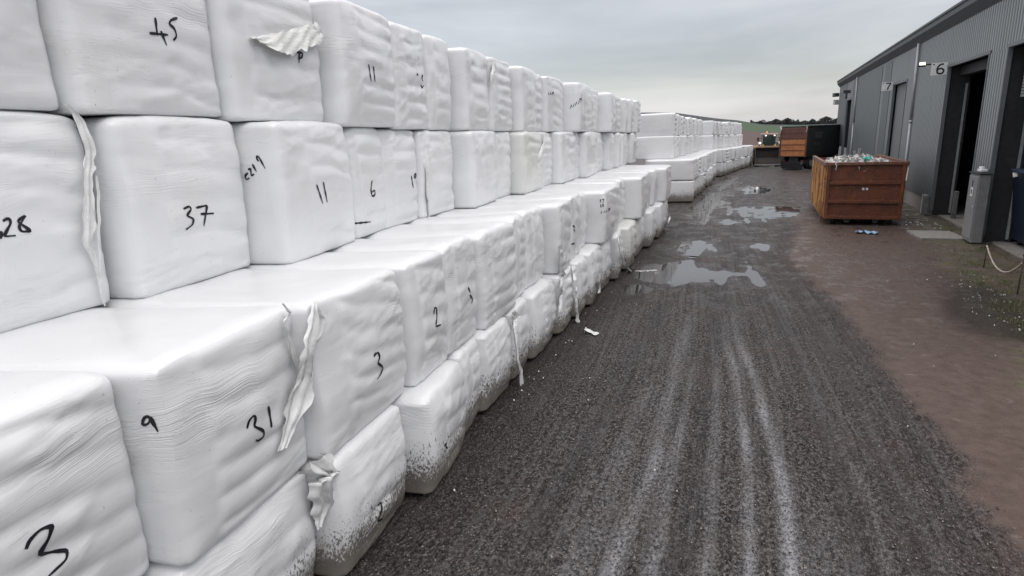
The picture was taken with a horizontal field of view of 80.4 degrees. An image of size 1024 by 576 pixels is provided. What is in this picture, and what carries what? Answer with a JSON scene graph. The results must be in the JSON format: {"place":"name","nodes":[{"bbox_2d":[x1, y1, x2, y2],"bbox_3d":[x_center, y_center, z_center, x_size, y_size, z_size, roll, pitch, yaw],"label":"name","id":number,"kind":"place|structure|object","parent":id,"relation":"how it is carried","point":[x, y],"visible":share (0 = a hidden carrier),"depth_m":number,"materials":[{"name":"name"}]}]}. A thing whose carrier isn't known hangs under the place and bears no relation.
{"place":"outdoors","nodes":[
{"label":"outdoors","id":0,"kind":"place"},
{"bbox_2d":[0,371,148,575],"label":"wrapped bale","id":1,"kind":"object","parent":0,"point":[68,506],"visible":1,"depth_m":2.89},
{"bbox_2d":[346,0,961,121],"label":"sky","id":2,"kind":"structure","parent":0,"point":[741,60],"materials":[{"name":"grey"}]},
{"bbox_2d":[314,157,1023,575],"bbox_3d":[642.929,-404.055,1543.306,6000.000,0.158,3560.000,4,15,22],"label":"ground","id":3,"kind":"structure","parent":0,"point":[900,297],"depth_m":7.19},
{"bbox_2d":[142,470,315,575],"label":"wrapped bale","id":4,"kind":"object","parent":3,"relation":"on","point":[273,534],"visible":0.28,"depth_m":4.07},
{"bbox_2d":[0,306,306,565],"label":"wrapped bale","id":5,"kind":"object","parent":4,"relation":"on","point":[201,394],"visible":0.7,"depth_m":3.57},
{"bbox_2d":[0,104,109,332],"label":"wrapped bale","id":6,"kind":"object","parent":5,"relation":"on","point":[52,264],"visible":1,"depth_m":4.19},
{"bbox_2d":[0,0,58,111],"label":"wrapped bale","id":7,"kind":"object","parent":6,"relation":"on","point":[26,82],"visible":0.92,"depth_m":4.03},
{"bbox_2d":[299,404,405,575],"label":"wrapped bale","id":8,"kind":"object","parent":3,"relation":"on","point":[369,463],"visible":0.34,"depth_m":4.85},
{"bbox_2d":[92,268,406,458],"bbox_3d":[-2.304,0.541,5.111,2.354,1.273,1.830,2,15,17],"label":"wrapped bale","id":9,"kind":"object","parent":8,"relation":"on","point":[345,337],"visible":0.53,"depth_m":4.72},
{"bbox_2d":[70,115,250,298],"bbox_3d":[-3.804,-0.783,5.496,2.330,1.428,1.409,2,14,15],"label":"wrapped bale","id":10,"kind":"object","parent":9,"relation":"on","point":[172,211],"visible":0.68,"depth_m":4.91},
{"bbox_2d":[36,0,220,117],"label":"wrapped bale","id":11,"kind":"object","parent":10,"relation":"on","point":[126,57],"visible":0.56,"depth_m":4.60},
{"bbox_2d":[297,360,466,529],"bbox_3d":[-1.864,1.503,5.726,2.372,1.144,2.677,1,14,11],"label":"wrapped bale","id":12,"kind":"object","parent":3,"relation":"on","point":[432,410],"visible":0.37,"depth_m":5.77},
{"bbox_2d":[242,250,447,386],"bbox_3d":[-1.865,0.234,6.352,2.339,1.235,0.946,2,15,16],"label":"wrapped bale","id":13,"kind":"object","parent":12,"relation":"on","point":[420,278],"visible":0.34,"depth_m":5.87},
{"bbox_2d":[230,121,354,263],"bbox_3d":[-3.093,-1.087,6.683,2.344,1.394,1.458,1,14,12],"label":"wrapped bale","id":14,"kind":"object","parent":13,"relation":"on","point":[296,178],"visible":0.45,"depth_m":5.98},
{"bbox_2d":[205,0,323,122],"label":"wrapped bale","id":15,"kind":"object","parent":14,"relation":"on","point":[265,60],"visible":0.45,"depth_m":5.86},
{"bbox_2d":[446,336,480,432],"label":"wrapped bale","id":16,"kind":"object","parent":3,"relation":"on","point":[466,356],"visible":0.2,"depth_m":7.04},
{"bbox_2d":[326,235,476,354],"bbox_3d":[-1.616,0.009,7.223,2.328,1.232,0.970,2,15,17],"label":"wrapped bale","id":17,"kind":"object","parent":16,"relation":"on","point":[458,267],"visible":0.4,"depth_m":6.77},
{"bbox_2d":[342,127,386,238],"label":"wrapped bale","id":18,"kind":"object","parent":17,"relation":"on","point":[363,145],"visible":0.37,"depth_m":7.47},
{"bbox_2d":[309,0,394,127],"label":"wrapped bale","id":19,"kind":"object","parent":18,"relation":"on","point":[354,48],"visible":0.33,"depth_m":6.96},
{"bbox_2d":[472,316,512,411],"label":"wrapped bale","id":20,"kind":"object","parent":3,"relation":"on","point":[494,344],"visible":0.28,"depth_m":7.61},
{"bbox_2d":[361,221,516,329],"bbox_3d":[-1.185,-0.253,8.195,2.326,1.225,1.290,3,15,19],"label":"wrapped bale","id":21,"kind":"object","parent":20,"relation":"on","point":[494,245],"visible":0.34,"depth_m":7.63},
{"bbox_2d":[502,297,529,379],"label":"wrapped bale","id":22,"kind":"object","parent":3,"relation":"on","point":[520,307],"visible":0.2,"depth_m":8.60},
{"bbox_2d":[404,213,525,298],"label":"wrapped bale","id":23,"kind":"object","parent":22,"relation":"on","point":[516,220],"visible":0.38,"depth_m":8.74},
{"bbox_2d":[376,129,429,228],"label":"wrapped bale","id":24,"kind":"object","parent":23,"relation":"on","point":[399,172],"visible":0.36,"depth_m":8.36},
{"bbox_2d":[374,21,427,129],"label":"wrapped bale","id":25,"kind":"object","parent":24,"relation":"on","point":[411,110],"visible":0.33,"depth_m":8.32},
{"bbox_2d":[519,277,556,358],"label":"wrapped bale","id":26,"kind":"object","parent":3,"relation":"on","point":[538,296],"visible":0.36,"depth_m":9.38},
{"bbox_2d":[430,205,544,385],"bbox_3d":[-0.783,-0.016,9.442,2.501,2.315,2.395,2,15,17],"label":"wrapped bale","id":27,"kind":"object","parent":26,"relation":"on","point":[532,215],"visible":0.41,"depth_m":9.41},
{"bbox_2d":[409,130,453,217],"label":"wrapped bale","id":28,"kind":"object","parent":27,"relation":"on","point":[436,144],"visible":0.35,"depth_m":9.30},
{"bbox_2d":[422,34,450,129],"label":"wrapped bale","id":29,"kind":"object","parent":28,"relation":"on","point":[437,83],"visible":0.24,"depth_m":9.18},
{"bbox_2d":[542,265,573,333],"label":"wrapped bale","id":30,"kind":"object","parent":3,"relation":"on","point":[563,318],"visible":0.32,"depth_m":10.44},
{"bbox_2d":[454,199,571,273],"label":"wrapped bale","id":31,"kind":"object","parent":30,"relation":"on","point":[556,220],"visible":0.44,"depth_m":10.18},
{"bbox_2d":[447,130,498,207],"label":"wrapped bale","id":32,"kind":"object","parent":31,"relation":"on","point":[475,176],"visible":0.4,"depth_m":10.17},
{"bbox_2d":[444,47,489,130],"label":"wrapped bale","id":33,"kind":"object","parent":32,"relation":"on","point":[470,108],"visible":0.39,"depth_m":9.93},
{"bbox_2d":[558,245,598,334],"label":"wrapped bale","id":34,"kind":"object","parent":3,"relation":"on","point":[578,264],"visible":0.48,"depth_m":11.23},
{"bbox_2d":[493,192,581,259],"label":"wrapped bale","id":35,"kind":"object","parent":34,"relation":"on","point":[573,198],"visible":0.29,"depth_m":11.37},
{"bbox_2d":[494,131,510,198],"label":"wrapped bale","id":36,"kind":"object","parent":35,"relation":"on","point":[503,149],"visible":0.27,"depth_m":11.74},
{"bbox_2d":[485,57,512,131],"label":"wrapped bale","id":37,"kind":"object","parent":36,"relation":"on","point":[499,99],"visible":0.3,"depth_m":11.24},
{"bbox_2d":[576,243,602,304],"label":"wrapped bale","id":38,"kind":"object","parent":3,"relation":"on","point":[591,253],"visible":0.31,"depth_m":12.17},
{"bbox_2d":[510,192,586,246],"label":"wrapped bale","id":39,"kind":"object","parent":38,"relation":"on","point":[583,214],"visible":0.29,"depth_m":12.39},
{"bbox_2d":[509,131,543,193],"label":"wrapped bale","id":40,"kind":"object","parent":39,"relation":"on","point":[526,172],"visible":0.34,"depth_m":12.32},
{"bbox_2d":[503,66,535,131],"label":"wrapped bale","id":41,"kind":"object","parent":40,"relation":"on","point":[523,90],"visible":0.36,"depth_m":12.21},
{"bbox_2d":[600,239,611,288],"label":"wrapped bale","id":42,"kind":"object","parent":3,"relation":"on","point":[607,261],"visible":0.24,"depth_m":13.34},
{"bbox_2d":[533,184,619,243],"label":"wrapped bale","id":43,"kind":"object","parent":42,"relation":"on","point":[603,210],"visible":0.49,"depth_m":12.84},
{"bbox_2d":[539,132,551,185],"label":"wrapped bale","id":44,"kind":"object","parent":43,"relation":"on","point":[547,164],"visible":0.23,"depth_m":14.06},
{"bbox_2d":[533,73,541,131],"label":"wrapped bale","id":45,"kind":"object","parent":44,"relation":"on","point":[538,102],"visible":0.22,"depth_m":13.48},
{"bbox_2d":[618,219,637,269],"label":"wrapped bale","id":46,"kind":"object","parent":3,"relation":"on","point":[628,229],"visible":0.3,"depth_m":15.23},
{"bbox_2d":[562,180,620,209],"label":"wrapped bale","id":47,"kind":"object","parent":46,"relation":"on","point":[596,182],"visible":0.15,"depth_m":14.98},
{"bbox_2d":[571,178,624,221],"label":"wrapped bale","id":48,"kind":"object","parent":46,"relation":"on","point":[622,198],"visible":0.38,"depth_m":15.73},
{"bbox_2d":[538,131,578,183],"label":"wrapped bale","id":49,"kind":"object","parent":48,"relation":"on","point":[565,157],"visible":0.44,"depth_m":14.70},
{"bbox_2d":[540,76,563,131],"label":"wrapped bale","id":50,"kind":"object","parent":49,"relation":"on","point":[552,104],"visible":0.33,"depth_m":14.16},
{"bbox_2d":[609,229,656,279],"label":"wrapped bale","id":51,"kind":"object","parent":3,"relation":"on","point":[617,251],"visible":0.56,"depth_m":14.10},
{"bbox_2d":[633,216,643,256],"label":"wrapped bale","id":52,"kind":"object","parent":3,"relation":"on","point":[640,230],"visible":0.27,"depth_m":16.87},
{"bbox_2d":[587,173,648,218],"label":"wrapped bale","id":53,"kind":"object","parent":52,"relation":"on","point":[636,189],"visible":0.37,"depth_m":16.28},
{"bbox_2d":[578,132,597,177],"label":"wrapped bale","id":54,"kind":"object","parent":53,"relation":"on","point":[588,154],"visible":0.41,"depth_m":16.44},
{"bbox_2d":[562,82,591,131],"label":"wrapped bale","id":55,"kind":"object","parent":54,"relation":"on","point":[577,110],"visible":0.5,"depth_m":15.41},
{"bbox_2d":[589,89,598,131],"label":"wrapped bale","id":56,"kind":"object","parent":54,"relation":"on","point":[594,109],"visible":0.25,"depth_m":17.79},
{"bbox_2d":[643,205,656,246],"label":"wrapped bale","id":57,"kind":"object","parent":3,"relation":"on","point":[650,218],"visible":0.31,"depth_m":18.03},
{"bbox_2d":[597,170,650,207],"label":"wrapped bale","id":58,"kind":"object","parent":57,"relation":"on","point":[644,171],"visible":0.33,"depth_m":18.46},
{"bbox_2d":[595,132,602,171],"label":"wrapped bale","id":59,"kind":"object","parent":58,"relation":"on","point":[599,149],"visible":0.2,"depth_m":18.61},
{"bbox_2d":[601,168,658,204],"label":"wrapped bale","id":60,"kind":"object","parent":57,"relation":"on","point":[654,183],"visible":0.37,"depth_m":19.21},
{"bbox_2d":[600,132,614,169],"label":"wrapped bale","id":61,"kind":"object","parent":60,"relation":"on","point":[608,150],"visible":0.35,"depth_m":19.38},
{"bbox_2d":[597,92,615,131],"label":"wrapped bale","id":62,"kind":"object","parent":61,"relation":"on","point":[606,121],"visible":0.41,"depth_m":18.57},
{"bbox_2d":[651,199,670,237],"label":"wrapped bale","id":63,"kind":"object","parent":3,"relation":"on","point":[662,213],"visible":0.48,"depth_m":19.70},
{"bbox_2d":[612,165,670,201],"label":"wrapped bale","id":64,"kind":"object","parent":63,"relation":"on","point":[664,181],"visible":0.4,"depth_m":20.14},
{"bbox_2d":[613,132,620,167],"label":"wrapped bale","id":65,"kind":"object","parent":64,"relation":"on","point":[617,147],"visible":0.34,"depth_m":20.55},
{"bbox_2d":[614,96,620,131],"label":"wrapped bale","id":66,"kind":"object","parent":65,"relation":"on","point":[617,125],"visible":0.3,"depth_m":20.22},
{"bbox_2d":[620,133,627,165],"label":"wrapped bale","id":67,"kind":"object","parent":64,"relation":"on","point":[624,149],"visible":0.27,"depth_m":21.74},
{"bbox_2d":[617,98,627,132],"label":"wrapped bale","id":68,"kind":"object","parent":67,"relation":"on","point":[624,117],"visible":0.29,"depth_m":21.38},
{"bbox_2d":[623,99,633,132],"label":"wrapped bale","id":69,"kind":"object","parent":67,"relation":"on","point":[630,107],"visible":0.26,"depth_m":22.08},
{"bbox_2d":[627,133,637,163],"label":"wrapped bale","id":70,"kind":"object","parent":64,"relation":"on","point":[632,147],"visible":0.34,"depth_m":22.85},
{"bbox_2d":[630,100,640,132],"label":"wrapped bale","id":71,"kind":"object","parent":70,"relation":"on","point":[637,117],"visible":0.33,"depth_m":22.96},
{"bbox_2d":[667,180,694,201],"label":"wrapped bale","id":72,"kind":"object","parent":3,"relation":"on","point":[682,190],"visible":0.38,"depth_m":29.27},
{"bbox_2d":[645,158,694,180],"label":"wrapped bale","id":73,"kind":"object","parent":72,"relation":"on","point":[683,169],"visible":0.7,"depth_m":29.04},
{"bbox_2d":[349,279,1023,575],"bbox_3d":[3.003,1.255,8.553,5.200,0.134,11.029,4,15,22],"label":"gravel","id":74,"kind":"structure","parent":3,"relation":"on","point":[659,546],"depth_m":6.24,"materials":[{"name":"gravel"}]},
{"bbox_2d":[616,257,767,299],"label":"puddle","id":75,"kind":"object","parent":3,"relation":"on","point":[682,273],"visible":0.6,"depth_m":14.68,"materials":[{"name":"grey liquid"}]},
{"bbox_2d":[694,177,697,196],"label":"wrapped bale","id":76,"kind":"object","parent":3,"relation":"on","point":[696,185],"visible":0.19,"depth_m":31.45},
{"bbox_2d":[677,157,700,176],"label":"wrapped bale","id":77,"kind":"object","parent":76,"relation":"on","point":[699,166],"visible":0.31,"depth_m":31.20},
{"bbox_2d":[697,175,700,193],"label":"wrapped bale","id":78,"kind":"object","parent":3,"relation":"on","point":[698,188],"visible":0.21,"depth_m":32.80},
{"bbox_2d":[679,156,701,172],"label":"wrapped bale","id":79,"kind":"object","parent":78,"relation":"on","point":[693,156],"visible":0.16,"depth_m":32.42},
{"bbox_2d":[679,135,685,155],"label":"wrapped bale","id":80,"kind":"object","parent":79,"relation":"on","point":[682,144],"visible":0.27,"depth_m":33.07},
{"bbox_2d":[703,172,705,189],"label":"wrapped bale","id":81,"kind":"object","parent":3,"relation":"on","point":[704,178],"visible":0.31,"depth_m":34.91},
{"bbox_2d":[686,154,707,171],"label":"wrapped bale","id":82,"kind":"object","parent":81,"relation":"on","point":[705,162],"visible":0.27,"depth_m":34.96},
{"bbox_2d":[684,176,743,224],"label":"puddle","id":83,"kind":"object","parent":3,"relation":"on","point":[710,202],"visible":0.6,"depth_m":29.77,"materials":[{"name":"grey liquid"}]},
{"bbox_2d":[716,162,723,175],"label":"wrapped bale","id":84,"kind":"object","parent":3,"relation":"on","point":[719,169],"visible":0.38,"depth_m":44.71},
{"bbox_2d":[706,149,723,162],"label":"wrapped bale","id":85,"kind":"object","parent":84,"relation":"on","point":[720,154],"visible":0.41,"depth_m":44.46},
{"bbox_2d":[677,240,769,255],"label":"puddle","id":86,"kind":"object","parent":3,"relation":"on","point":[698,247],"visible":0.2,"depth_m":18.08,"materials":[{"name":"grey liquid"}]},
{"bbox_2d":[722,161,726,174],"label":"wrapped bale","id":87,"kind":"object","parent":3,"relation":"on","point":[724,168],"visible":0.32,"depth_m":45.66},
{"bbox_2d":[723,149,727,161],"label":"wrapped bale","id":88,"kind":"object","parent":87,"relation":"on","point":[725,155],"visible":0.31,"depth_m":45.36},
{"bbox_2d":[701,135,713,149],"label":"wrapped bale","id":89,"kind":"object","parent":88,"relation":"on","point":[708,142],"visible":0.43,"depth_m":45.15},
{"bbox_2d":[702,121,714,134],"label":"wrapped bale","id":90,"kind":"object","parent":89,"relation":"on","point":[708,127],"visible":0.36,"depth_m":45.04},
{"bbox_2d":[453,215,1023,490],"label":"litter","id":91,"kind":"object","parent":3,"relation":"on","point":[828,266],"visible":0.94,"depth_m":11.93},
{"bbox_2d":[744,186,770,193],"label":"puddle","id":92,"kind":"object","parent":3,"relation":"on","point":[747,190],"visible":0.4,"depth_m":34.47,"materials":[{"name":"grey liquid"}]},
{"bbox_2d":[718,202,801,224],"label":"puddle","id":93,"kind":"object","parent":3,"relation":"on","point":[776,211],"visible":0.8,"depth_m":25.19,"materials":[{"name":"grey liquid"}]},
{"bbox_2d":[752,131,782,164],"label":"wheel loader","id":94,"kind":"object","parent":3,"relation":"on","point":[766,152],"visible":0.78,"depth_m":55.13,"materials":[{"name":"metal"}]},
{"bbox_2d":[781,154,835,168],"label":"lorry","id":95,"kind":"object","parent":3,"relation":"on","point":[796,162],"visible":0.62,"depth_m":48.81,"materials":[{"name":"metal"}]},
{"bbox_2d":[778,124,840,156],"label":"open container","id":96,"kind":"object","parent":95,"relation":"on","point":[807,141],"visible":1,"depth_m":48.65,"materials":[{"name":"brown metal"}]},
{"bbox_2d":[810,154,909,223],"bbox_3d":[13.042,-3.911,23.272,2.540,2.129,6.159,4,15,22],"label":"rusty skip","id":97,"kind":"object","parent":3,"relation":"on","point":[872,192],"visible":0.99,"depth_m":20.68,"materials":[{"name":"rusty steel"},{"name":"mixed waste"}]},
{"bbox_2d":[825,153,889,169],"bbox_3d":[12.506,-4.585,22.081,2.216,0.654,3.769,4,15,22],"label":"rubbish","id":98,"kind":"object","parent":97,"relation":"in","point":[850,158],"visible":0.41,"depth_m":21.55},
{"bbox_2d":[836,0,1023,258],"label":"industrial shed","id":99,"kind":"structure","parent":3,"relation":"on","point":[944,135],"depth_m":21.92,"materials":[{"name":"corrugated sheet metal"},{"name":"dark steel"}]},
{"bbox_2d":[881,82,892,90],"bbox_3d":[18.878,-10.116,30.421,0.570,0.420,0.055,4,15,22],"label":"number sign","id":100,"kind":"object","parent":99,"relation":"attached to","point":[887,86],"visible":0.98,"depth_m":30.42,"materials":[{"name":"metal"}]},
{"bbox_2d":[890,83,905,157],"bbox_3d":[18.667,-7.222,29.286,0.040,5.050,3.200,4,15,22],"label":"shutter door","id":101,"kind":"structure","parent":99,"relation":"in","point":[901,89],"depth_m":29.56,"materials":[{"name":"metal"}]},
{"bbox_2d":[920,194,928,214],"bbox_3d":[15.431,-3.133,22.671,0.135,0.740,0.420,4,15,22],"label":"jamb guard","id":102,"kind":"object","parent":99,"relation":"attached to","point":[924,204],"visible":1,"depth_m":22.55,"materials":[{"name":"grey metal"}]},
{"bbox_2d":[930,62,948,75],"bbox_3d":[15.103,-7.724,21.363,0.570,0.420,0.055,4,15,22],"label":"number sign","id":103,"kind":"object","parent":99,"relation":"attached to","point":[939,68],"visible":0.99,"depth_m":21.36,"materials":[{"name":"metal"}]},
{"bbox_2d":[906,230,964,239],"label":"concrete slab","id":104,"kind":"structure","parent":3,"relation":"on","point":[932,235],"depth_m":18.30,"materials":[{"name":"concrete"}]},
{"bbox_2d":[950,191,958,217],"bbox_3d":[15.554,-2.923,21.292,0.140,0.950,0.140,4,15,22],"label":"guard post","id":105,"kind":"object","parent":3,"relation":"on","point":[954,203],"visible":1,"depth_m":21.24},
{"bbox_2d":[961,166,992,242],"bbox_3d":[13.066,-2.369,17.090,0.350,2.080,0.900,4,15,22],"label":"electrical cabinet","id":106,"kind":"object","parent":3,"relation":"on","point":[976,203],"visible":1,"depth_m":16.84,"materials":[{"name":"metal"}]},
{"bbox_2d":[983,243,988,267],"bbox_3d":[11.125,-0.752,14.234,0.042,0.600,0.041,11,19,43],"label":"rope stake","id":107,"kind":"object","parent":3,"relation":"on","point":[985,255],"visible":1,"depth_m":14.22,"materials":[{"name":"metal"}]},
{"bbox_2d":[986,245,1021,272],"bbox_3d":[10.541,-0.586,13.042,0.034,0.474,2.671,5,15,25],"label":"rope","id":108,"kind":"object","parent":107,"relation":"hanging from","point":[1018,266],"visible":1,"depth_m":13.22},
{"bbox_2d":[1010,168,1023,244],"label":"waste bin","id":109,"kind":"object","parent":3,"relation":"on","point":[1017,226],"visible":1,"depth_m":16.13,"materials":[{"name":"blue paint"}]},
{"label":"wrapped bale","id":110,"kind":"object","parent":3,"relation":"on","visible":0},
{"bbox_2d":[674,158,697,177],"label":"wrapped bale","id":111,"kind":"object","parent":110,"relation":"on","point":[696,167],"visible":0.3,"depth_m":30.17},
{"bbox_2d":[636,136,675,159],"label":"wrapped bale","id":112,"kind":"object","parent":111,"relation":"on","point":[655,147],"visible":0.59,"depth_m":30.02},
{"bbox_2d":[636,113,676,136],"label":"wrapped bale","id":113,"kind":"object","parent":112,"relation":"on","point":[658,124],"visible":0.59,"depth_m":29.88},
{"bbox_2d":[641,113,833,155],"bbox_3d":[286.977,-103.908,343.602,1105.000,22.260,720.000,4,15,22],"label":"hill","id":114,"kind":"structure","parent":0,"point":[751,132],"depth_m":351.51,"materials":[{"name":"plant"}]},
{"bbox_2d":[780,118,795,124],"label":"tree","id":115,"kind":"object","parent":114,"relation":"on","point":[787,121],"visible":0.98,"depth_m":519.36,"materials":[{"name":"green plant"}]},
{"bbox_2d":[750,120,833,124],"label":"hedgerow undergrowth","id":116,"kind":"object","parent":114,"relation":"on","point":[804,123],"visible":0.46,"depth_m":521.59,"materials":[{"name":"green plant"}]},
{"bbox_2d":[942,248,1023,338],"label":"grass","id":117,"kind":"structure","parent":0,"point":[1016,285],"depth_m":12.57,"materials":[{"name":"plant"}]},
{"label":"wrapped bale","id":118,"kind":"object","parent":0,"visible":0},
{"bbox_2d":[688,135,693,152],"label":"wrapped bale","id":119,"kind":"object","parent":118,"relation":"on","point":[691,150],"visible":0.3,"depth_m":37.33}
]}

